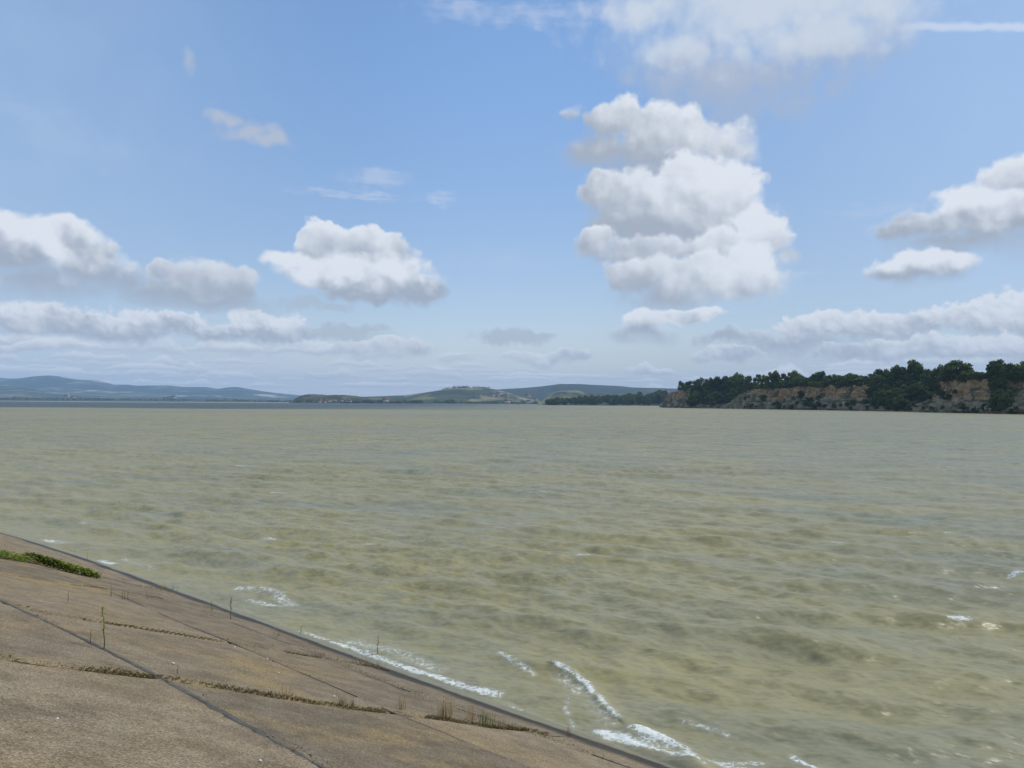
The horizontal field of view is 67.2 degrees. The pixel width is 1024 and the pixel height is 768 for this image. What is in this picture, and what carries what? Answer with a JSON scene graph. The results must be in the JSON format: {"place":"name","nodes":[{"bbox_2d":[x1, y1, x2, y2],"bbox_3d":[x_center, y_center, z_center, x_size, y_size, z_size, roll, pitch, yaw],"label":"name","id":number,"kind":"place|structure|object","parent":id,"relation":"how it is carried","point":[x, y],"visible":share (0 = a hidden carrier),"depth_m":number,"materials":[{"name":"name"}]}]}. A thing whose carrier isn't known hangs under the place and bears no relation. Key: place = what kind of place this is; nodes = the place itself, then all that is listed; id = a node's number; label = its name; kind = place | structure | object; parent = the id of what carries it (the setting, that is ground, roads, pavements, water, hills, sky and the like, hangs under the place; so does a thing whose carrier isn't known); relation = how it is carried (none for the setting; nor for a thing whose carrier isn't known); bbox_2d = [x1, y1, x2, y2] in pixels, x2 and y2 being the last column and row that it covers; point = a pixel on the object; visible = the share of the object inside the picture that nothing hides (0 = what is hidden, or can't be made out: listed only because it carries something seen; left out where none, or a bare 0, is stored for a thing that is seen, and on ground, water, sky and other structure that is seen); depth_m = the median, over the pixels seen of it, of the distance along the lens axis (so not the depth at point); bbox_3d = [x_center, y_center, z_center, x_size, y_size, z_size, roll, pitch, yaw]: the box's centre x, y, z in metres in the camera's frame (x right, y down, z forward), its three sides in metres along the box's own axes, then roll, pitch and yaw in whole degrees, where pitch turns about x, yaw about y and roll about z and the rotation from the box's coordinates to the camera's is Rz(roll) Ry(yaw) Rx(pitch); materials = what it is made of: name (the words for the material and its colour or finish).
{"place":"outdoors","nodes":[
{"label":"outdoors","id":0,"kind":"place"},
{"bbox_2d":[0,386,281,400],"bbox_3d":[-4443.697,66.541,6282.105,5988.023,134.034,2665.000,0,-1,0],"label":"foothill","id":1,"kind":"structure","parent":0,"point":[13,391],"depth_m":6159.81,"materials":[{"name":"plant"}]},
{"bbox_2d":[0,397,288,401],"bbox_3d":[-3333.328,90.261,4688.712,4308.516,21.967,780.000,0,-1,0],"label":"shore","id":2,"kind":"structure","parent":0,"point":[142,400],"depth_m":4537.15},
{"bbox_2d":[0,376,300,400],"bbox_3d":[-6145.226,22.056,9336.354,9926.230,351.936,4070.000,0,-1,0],"label":"blue hills","id":3,"kind":"structure","parent":0,"point":[57,384],"depth_m":9356.90,"materials":[{"name":"blue"}]},
{"bbox_2d":[0,533,667,767],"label":"embankment","id":4,"kind":"structure","parent":0,"point":[108,720],"depth_m":7.85,"materials":[{"name":"concrete"}]},
{"bbox_2d":[0,549,104,578],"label":"leafy weeds","id":5,"kind":"object","parent":4,"relation":"on","point":[49,561],"visible":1,"depth_m":16.86,"materials":[{"name":"green plant"}]},
{"bbox_2d":[99,605,105,648],"bbox_3d":[-4.300,2.571,8.111,0.100,0.466,0.090,0,-1,0],"label":"tall weed","id":6,"kind":"object","parent":4,"relation":"on","point":[103,628],"visible":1,"depth_m":8.11,"materials":[{"name":"brown plant"}]},
{"bbox_2d":[280,683,293,699],"bbox_3d":[-2.335,3.176,7.976,0.167,0.169,0.167,0,-1,0],"label":"grass tuft","id":7,"kind":"object","parent":4,"relation":"on","point":[286,693],"visible":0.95,"depth_m":7.96,"materials":[{"name":"plant"}]},
{"bbox_2d":[0,555,611,767],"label":"dry moss","id":8,"kind":"object","parent":4,"relation":"on","point":[249,691],"visible":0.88,"depth_m":8.75,"materials":[{"name":"plant"}]},
{"bbox_2d":[396,695,404,709],"bbox_3d":[-1.339,3.834,9.315,0.130,0.206,0.144,1,-1,-11],"label":"grass tuft","id":9,"kind":"object","parent":4,"relation":"on","point":[400,706],"visible":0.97,"depth_m":9.31,"materials":[{"name":"plant"}]},
{"bbox_2d":[431,697,454,718],"bbox_3d":[-0.831,4.006,9.608,0.364,0.311,0.229,-1,-2,43],"label":"grass tuft","id":10,"kind":"object","parent":4,"relation":"on","point":[441,713],"visible":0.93,"depth_m":9.60,"materials":[{"name":"plant"}]},
{"bbox_2d":[465,708,478,721],"bbox_3d":[-0.502,4.226,9.940,0.211,0.222,0.196,1,-2,-34],"label":"grass tuft","id":11,"kind":"object","parent":4,"relation":"on","point":[471,711],"visible":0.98,"depth_m":9.92,"materials":[{"name":"plant"}]},
{"bbox_2d":[474,709,495,727],"bbox_3d":[-0.353,4.286,9.910,0.303,0.235,0.315,0,-1,0],"label":"grass tuft","id":12,"kind":"object","parent":4,"relation":"on","point":[486,721],"visible":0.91,"depth_m":9.93,"materials":[{"name":"brown plant"}]},
{"bbox_2d":[496,718,506,729],"bbox_3d":[-0.160,4.399,10.025,0.273,0.159,0.227,-1,-2,39],"label":"grass tuft","id":13,"kind":"object","parent":4,"relation":"on","point":[503,724],"visible":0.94,"depth_m":10.03,"materials":[{"name":"brown plant"}]},
{"bbox_2d":[289,394,432,403],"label":"headland","id":14,"kind":"structure","parent":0,"point":[313,397],"depth_m":2604.33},
{"bbox_2d":[293,397,348,402],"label":"scrub","id":15,"kind":"object","parent":14,"relation":"on","point":[299,401],"visible":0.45,"depth_m":2504.34,"materials":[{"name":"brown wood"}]},
{"bbox_2d":[347,399,422,402],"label":"shore wood","id":16,"kind":"object","parent":14,"relation":"on","point":[381,401],"visible":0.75,"depth_m":2494.67,"materials":[{"name":"plant"}]},
{"bbox_2d":[368,388,539,403],"bbox_3d":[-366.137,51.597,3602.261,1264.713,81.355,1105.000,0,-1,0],"label":"field hill","id":17,"kind":"structure","parent":0,"point":[468,394],"depth_m":3508.73,"materials":[{"name":"plant"}]},
{"bbox_2d":[0,401,1023,767],"bbox_3d":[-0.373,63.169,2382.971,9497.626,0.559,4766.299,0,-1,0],"label":"water","id":18,"kind":"structure","parent":0,"point":[742,589],"depth_m":26.39,"materials":[{"name":"liquid"}]},
{"bbox_2d":[0,0,1023,396],"label":"sky","id":19,"kind":"structure","parent":0,"point":[361,198],"materials":[{"name":"blue"}]},
{"bbox_2d":[497,384,688,400],"bbox_3d":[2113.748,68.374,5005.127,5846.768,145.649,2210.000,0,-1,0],"label":"wooded hill","id":20,"kind":"structure","parent":0,"point":[541,393],"depth_m":5026.35,"materials":[{"name":"plant"}]},
{"bbox_2d":[543,401,659,405],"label":"wooded shore","id":21,"kind":"structure","parent":0,"point":[635,404],"depth_m":1785.66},
{"bbox_2d":[641,395,648,404],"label":"tree","id":22,"kind":"object","parent":21,"relation":"on","point":[645,397],"visible":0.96,"depth_m":1765.21,"materials":[{"name":"green plant"}]},
{"bbox_2d":[538,391,670,404],"bbox_3d":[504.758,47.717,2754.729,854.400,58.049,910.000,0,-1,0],"label":"meadow hill","id":23,"kind":"structure","parent":0,"point":[564,394],"depth_m":2781.07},
{"bbox_2d":[659,379,1023,413],"bbox_3d":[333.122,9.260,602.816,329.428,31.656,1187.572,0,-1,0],"label":"cliff","id":24,"kind":"structure","parent":0,"point":[972,393],"depth_m":672.31,"materials":[{"name":"stone"}]},
{"bbox_2d":[677,381,684,390],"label":"tree","id":25,"kind":"object","parent":24,"relation":"on","point":[681,383],"visible":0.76,"depth_m":951.47,"materials":[{"name":"green plant"}]},
{"bbox_2d":[685,381,692,387],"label":"tree","id":26,"kind":"object","parent":24,"relation":"on","point":[689,383],"visible":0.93,"depth_m":946.12,"materials":[{"name":"green plant"}]},
{"bbox_2d":[685,394,696,404],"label":"tree","id":27,"kind":"object","parent":24,"relation":"on","point":[690,401],"visible":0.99,"depth_m":905.80,"materials":[{"name":"green plant"}]},
{"bbox_2d":[692,380,700,391],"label":"tree","id":28,"kind":"object","parent":24,"relation":"on","point":[695,387],"visible":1,"depth_m":926.02,"materials":[{"name":"green plant"}]},
{"bbox_2d":[695,377,704,390],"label":"tree","id":29,"kind":"object","parent":24,"relation":"on","point":[700,379],"visible":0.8,"depth_m":929.01,"materials":[{"name":"green plant"}]},
{"bbox_2d":[704,394,715,403],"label":"tree","id":30,"kind":"object","parent":24,"relation":"on","point":[708,396],"visible":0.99,"depth_m":877.01,"materials":[{"name":"green plant"}]},
{"bbox_2d":[706,398,714,404],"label":"tree","id":31,"kind":"object","parent":24,"relation":"on","point":[709,401],"visible":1,"depth_m":873.58,"materials":[{"name":"green plant"}]},
{"bbox_2d":[708,377,715,387],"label":"tree","id":32,"kind":"object","parent":24,"relation":"on","point":[711,382],"visible":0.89,"depth_m":915.26,"materials":[{"name":"green plant"}]},
{"bbox_2d":[714,376,724,391],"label":"tree","id":33,"kind":"object","parent":24,"relation":"on","point":[717,381],"visible":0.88,"depth_m":912.50,"materials":[{"name":"green plant"}]},
{"bbox_2d":[718,376,728,391],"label":"tree","id":34,"kind":"object","parent":24,"relation":"on","point":[723,380],"visible":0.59,"depth_m":910.65,"materials":[{"name":"green plant"}]},
{"bbox_2d":[723,392,733,401],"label":"tree","id":35,"kind":"object","parent":24,"relation":"on","point":[729,398],"visible":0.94,"depth_m":869.09,"materials":[{"name":"green plant"}]},
{"bbox_2d":[724,376,734,390],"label":"tree","id":36,"kind":"object","parent":24,"relation":"on","point":[728,384],"visible":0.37,"depth_m":895.95,"materials":[{"name":"green plant"}]},
{"bbox_2d":[729,372,743,394],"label":"tree","id":37,"kind":"object","parent":24,"relation":"on","point":[733,377],"visible":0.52,"depth_m":883.47,"materials":[{"name":"green plant"}]},
{"bbox_2d":[733,373,747,392],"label":"tree","id":38,"kind":"object","parent":24,"relation":"on","point":[739,382],"visible":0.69,"depth_m":865.96,"materials":[{"name":"green plant"}]},
{"bbox_2d":[742,376,751,389],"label":"tree","id":39,"kind":"object","parent":24,"relation":"on","point":[748,380],"visible":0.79,"depth_m":833.96,"materials":[{"name":"green plant"}]},
{"bbox_2d":[751,374,763,385],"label":"tree","id":40,"kind":"object","parent":24,"relation":"on","point":[758,377],"visible":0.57,"depth_m":824.73,"materials":[{"name":"green plant"}]},
{"bbox_2d":[758,375,765,388],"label":"tree","id":41,"kind":"object","parent":24,"relation":"on","point":[762,380],"visible":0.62,"depth_m":800.07,"materials":[{"name":"green plant"}]},
{"bbox_2d":[763,372,775,388],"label":"tree","id":42,"kind":"object","parent":24,"relation":"on","point":[767,378],"visible":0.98,"depth_m":785.31,"materials":[{"name":"green plant"}]},
{"bbox_2d":[770,370,781,387],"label":"tree","id":43,"kind":"object","parent":24,"relation":"on","point":[776,375],"visible":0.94,"depth_m":781.60,"materials":[{"name":"green plant"}]},
{"bbox_2d":[777,381,785,387],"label":"bush","id":44,"kind":"object","parent":24,"relation":"on","point":[781,384],"visible":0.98,"depth_m":769.14,"materials":[{"name":"green plant"}]},
{"bbox_2d":[784,372,791,387],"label":"tree","id":45,"kind":"object","parent":24,"relation":"on","point":[786,378],"visible":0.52,"depth_m":774.61,"materials":[{"name":"green plant"}]},
{"bbox_2d":[786,380,796,387],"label":"bush","id":46,"kind":"object","parent":24,"relation":"on","point":[790,384],"visible":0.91,"depth_m":752.02,"materials":[{"name":"green plant"}]},
{"bbox_2d":[789,370,801,385],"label":"tree","id":47,"kind":"object","parent":24,"relation":"on","point":[794,375],"visible":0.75,"depth_m":759.67,"materials":[{"name":"green plant"}]},
{"bbox_2d":[802,397,813,402],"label":"tree","id":48,"kind":"object","parent":24,"relation":"on","point":[809,399],"visible":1,"depth_m":715.50,"materials":[{"name":"green plant"}]},
{"bbox_2d":[808,381,815,386],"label":"bush","id":49,"kind":"object","parent":24,"relation":"on","point":[812,384],"visible":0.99,"depth_m":719.07,"materials":[{"name":"green plant"}]},
{"bbox_2d":[809,372,819,381],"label":"tree","id":50,"kind":"object","parent":24,"relation":"on","point":[813,376],"visible":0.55,"depth_m":730.54,"materials":[{"name":"green plant"}]},
{"bbox_2d":[815,370,825,384],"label":"tree","id":51,"kind":"object","parent":24,"relation":"on","point":[820,375],"visible":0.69,"depth_m":723.23,"materials":[{"name":"green plant"}]},
{"bbox_2d":[817,380,825,388],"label":"bush","id":52,"kind":"object","parent":24,"relation":"on","point":[820,384],"visible":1,"depth_m":709.73,"materials":[{"name":"green plant"}]},
{"bbox_2d":[822,375,831,385],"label":"tree","id":53,"kind":"object","parent":24,"relation":"on","point":[828,377],"visible":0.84,"depth_m":711.91,"materials":[{"name":"green plant"}]},
{"bbox_2d":[829,377,839,383],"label":"tree","id":54,"kind":"object","parent":24,"relation":"on","point":[833,380],"visible":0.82,"depth_m":701.19,"materials":[{"name":"green plant"}]},
{"bbox_2d":[835,380,845,386],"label":"bush","id":55,"kind":"object","parent":24,"relation":"on","point":[839,382],"visible":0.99,"depth_m":692.24,"materials":[{"name":"green plant"}]},
{"bbox_2d":[840,373,862,386],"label":"tree","id":56,"kind":"object","parent":24,"relation":"on","point":[854,378],"visible":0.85,"depth_m":683.85,"materials":[{"name":"green plant"}]},
{"bbox_2d":[865,385,875,397],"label":"tree","id":57,"kind":"object","parent":24,"relation":"on","point":[868,391],"visible":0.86,"depth_m":641.38,"materials":[{"name":"green plant"}]},
{"bbox_2d":[872,388,882,400],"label":"tree","id":58,"kind":"object","parent":24,"relation":"on","point":[874,392],"visible":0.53,"depth_m":631.81,"materials":[{"name":"green plant"}]},
{"bbox_2d":[870,369,885,380],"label":"tree","id":59,"kind":"object","parent":24,"relation":"on","point":[878,372],"visible":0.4,"depth_m":649.01,"materials":[{"name":"green plant"}]},
{"bbox_2d":[870,375,886,385],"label":"tree","id":60,"kind":"object","parent":24,"relation":"on","point":[877,378],"visible":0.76,"depth_m":641.60,"materials":[{"name":"green plant"}]},
{"bbox_2d":[876,397,885,406],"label":"tree","id":61,"kind":"object","parent":24,"relation":"on","point":[879,400],"visible":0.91,"depth_m":617.70,"materials":[{"name":"green plant"}]},
{"bbox_2d":[875,389,889,398],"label":"tree","id":62,"kind":"object","parent":24,"relation":"on","point":[880,393],"visible":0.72,"depth_m":623.00,"materials":[{"name":"green plant"}]},
{"bbox_2d":[880,384,893,391],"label":"tree","id":63,"kind":"object","parent":24,"relation":"on","point":[885,386],"visible":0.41,"depth_m":628.24,"materials":[{"name":"green plant"}]},
{"bbox_2d":[883,400,891,409],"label":"tree","id":64,"kind":"object","parent":24,"relation":"on","point":[887,405],"visible":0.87,"depth_m":608.04,"materials":[{"name":"green plant"}]},
{"bbox_2d":[883,368,891,378],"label":"tree","id":65,"kind":"object","parent":24,"relation":"on","point":[887,372],"visible":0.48,"depth_m":647.11,"materials":[{"name":"green plant"}]},
{"bbox_2d":[882,390,894,400],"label":"tree","id":66,"kind":"object","parent":24,"relation":"on","point":[888,392],"visible":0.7,"depth_m":615.28,"materials":[{"name":"green plant"}]},
{"bbox_2d":[889,367,903,386],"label":"tree","id":67,"kind":"object","parent":24,"relation":"on","point":[893,372],"visible":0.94,"depth_m":634.15,"materials":[{"name":"green plant"}]},
{"bbox_2d":[892,399,903,408],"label":"tree","id":68,"kind":"object","parent":24,"relation":"on","point":[895,402],"visible":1,"depth_m":591.78,"materials":[{"name":"green plant"}]},
{"bbox_2d":[892,395,903,400],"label":"tree","id":69,"kind":"object","parent":24,"relation":"on","point":[900,397],"visible":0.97,"depth_m":595.32,"materials":[{"name":"green plant"}]},
{"bbox_2d":[893,380,905,386],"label":"tree","id":70,"kind":"object","parent":24,"relation":"on","point":[900,383],"visible":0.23,"depth_m":628.64,"materials":[{"name":"green plant"}]},
{"bbox_2d":[894,365,906,380],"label":"tree","id":71,"kind":"object","parent":24,"relation":"on","point":[901,370],"visible":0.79,"depth_m":633.66,"materials":[{"name":"green plant"}]},
{"bbox_2d":[893,390,909,399],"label":"tree","id":72,"kind":"object","parent":24,"relation":"on","point":[896,393],"visible":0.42,"depth_m":604.57,"materials":[{"name":"green plant"}]},
{"bbox_2d":[897,386,910,398],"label":"tree","id":73,"kind":"object","parent":24,"relation":"on","point":[903,390],"visible":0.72,"depth_m":606.74,"materials":[{"name":"green plant"}]},
{"bbox_2d":[900,399,909,409],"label":"tree","id":74,"kind":"object","parent":24,"relation":"on","point":[904,401],"visible":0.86,"depth_m":590.92,"materials":[{"name":"green plant"}]},
{"bbox_2d":[903,359,923,384],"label":"tree","id":75,"kind":"object","parent":24,"relation":"on","point":[914,366],"visible":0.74,"depth_m":624.13,"materials":[{"name":"green plant"}]},
{"bbox_2d":[910,382,925,396],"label":"tree","id":76,"kind":"object","parent":24,"relation":"on","point":[917,385],"visible":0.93,"depth_m":601.35,"materials":[{"name":"green plant"}]},
{"bbox_2d":[912,368,929,381],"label":"tree","id":77,"kind":"object","parent":24,"relation":"on","point":[917,378],"visible":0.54,"depth_m":620.88,"materials":[{"name":"green plant"}]},
{"bbox_2d":[917,387,930,399],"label":"tree","id":78,"kind":"object","parent":24,"relation":"on","point":[921,396],"visible":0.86,"depth_m":595.67,"materials":[{"name":"green plant"}]},
{"bbox_2d":[919,368,935,385],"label":"tree","id":79,"kind":"object","parent":24,"relation":"on","point":[926,374],"visible":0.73,"depth_m":609.14,"materials":[{"name":"green plant"}]},
{"bbox_2d":[929,364,943,386],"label":"tree","id":80,"kind":"object","parent":24,"relation":"on","point":[933,371],"visible":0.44,"depth_m":610.32,"materials":[{"name":"green plant"}]},
{"bbox_2d":[932,383,940,389],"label":"bush","id":81,"kind":"object","parent":24,"relation":"on","point":[936,387],"visible":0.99,"depth_m":599.20,"materials":[{"name":"green plant"}]},
{"bbox_2d":[939,372,952,382],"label":"bush","id":82,"kind":"object","parent":24,"relation":"on","point":[943,379],"visible":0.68,"depth_m":546.00,"materials":[{"name":"green plant"}]},
{"bbox_2d":[942,370,960,381],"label":"bush","id":83,"kind":"object","parent":24,"relation":"on","point":[948,373],"visible":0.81,"depth_m":536.69,"materials":[{"name":"green plant"}]},
{"bbox_2d":[945,360,972,377],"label":"tree","id":84,"kind":"object","parent":24,"relation":"on","point":[959,365],"visible":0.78,"depth_m":533.91,"materials":[{"name":"green plant"}]},
{"bbox_2d":[956,376,965,382],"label":"bush","id":85,"kind":"object","parent":24,"relation":"on","point":[960,379],"visible":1,"depth_m":521.76,"materials":[{"name":"green plant"}]},
{"bbox_2d":[959,370,972,381],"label":"bush","id":86,"kind":"object","parent":24,"relation":"on","point":[963,373],"visible":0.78,"depth_m":519.14,"materials":[{"name":"green plant"}]},
{"bbox_2d":[970,371,979,380],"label":"bush","id":87,"kind":"object","parent":24,"relation":"on","point":[974,375],"visible":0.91,"depth_m":508.21,"materials":[{"name":"green plant"}]},
{"bbox_2d":[976,372,986,379],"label":"bush","id":88,"kind":"object","parent":24,"relation":"on","point":[981,375],"visible":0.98,"depth_m":503.35,"materials":[{"name":"green plant"}]},
{"bbox_2d":[986,367,998,382],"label":"tree","id":89,"kind":"object","parent":24,"relation":"on","point":[994,370],"visible":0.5,"depth_m":493.95,"materials":[{"name":"green plant"}]},
{"bbox_2d":[989,380,999,388],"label":"tree","id":90,"kind":"object","parent":24,"relation":"on","point":[994,385],"visible":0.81,"depth_m":488.13,"materials":[{"name":"green plant"}]},
{"bbox_2d":[988,395,1002,407],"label":"tree","id":91,"kind":"object","parent":24,"relation":"on","point":[990,405],"visible":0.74,"depth_m":472.87,"materials":[{"name":"green plant"}]},
{"bbox_2d":[985,359,1006,370],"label":"tree","id":92,"kind":"object","parent":24,"relation":"on","point":[997,364],"visible":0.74,"depth_m":497.61,"materials":[{"name":"green plant"}]},
{"bbox_2d":[988,389,1003,403],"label":"tree","id":93,"kind":"object","parent":24,"relation":"on","point":[999,392],"visible":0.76,"depth_m":474.36,"materials":[{"name":"green plant"}]},
{"bbox_2d":[991,394,1000,410],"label":"tree","id":94,"kind":"object","parent":24,"relation":"on","point":[995,408],"visible":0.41,"depth_m":471.63,"materials":[{"name":"green plant"}]},
{"bbox_2d":[989,384,1005,396],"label":"tree","id":95,"kind":"object","parent":24,"relation":"on","point":[993,389],"visible":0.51,"depth_m":485.91,"materials":[{"name":"green plant"}]},
{"bbox_2d":[997,396,1013,411],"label":"tree","id":96,"kind":"object","parent":24,"relation":"on","point":[1004,402],"visible":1,"depth_m":459.19,"materials":[{"name":"green plant"}]},
{"bbox_2d":[997,377,1013,392],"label":"tree","id":97,"kind":"object","parent":24,"relation":"on","point":[1001,380],"visible":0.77,"depth_m":484.18,"materials":[{"name":"green plant"}]},
{"bbox_2d":[999,362,1014,377],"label":"tree","id":98,"kind":"object","parent":24,"relation":"on","point":[1008,366],"visible":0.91,"depth_m":487.21,"materials":[{"name":"green plant"}]},
{"bbox_2d":[1004,389,1016,402],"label":"tree","id":99,"kind":"object","parent":24,"relation":"on","point":[1007,392],"visible":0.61,"depth_m":474.29,"materials":[{"name":"green plant"}]},
{"bbox_2d":[1008,369,1023,382],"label":"bush","id":100,"kind":"object","parent":24,"relation":"on","point":[1013,373],"visible":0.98,"depth_m":481.75,"materials":[{"name":"green plant"}]},
{"bbox_2d":[1013,363,1023,377],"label":"tree","id":101,"kind":"object","parent":24,"relation":"on","point":[1019,368],"visible":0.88,"depth_m":482.70,"materials":[{"name":"green plant"}]},
{"label":"ground","id":102,"kind":"structure","parent":0,"visible":0},
{"bbox_2d":[0,396,291,401],"bbox_3d":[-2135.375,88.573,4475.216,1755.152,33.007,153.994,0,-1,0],"label":"shore wood","id":103,"kind":"object","parent":102,"relation":"on","point":[32,398],"visible":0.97,"depth_m":4468.47,"materials":[{"name":"plant"}]},
{"bbox_2d":[416,397,540,403],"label":"shore wood","id":104,"kind":"object","parent":102,"relation":"on","point":[451,401],"visible":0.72,"depth_m":3061.13,"materials":[{"name":"plant"}]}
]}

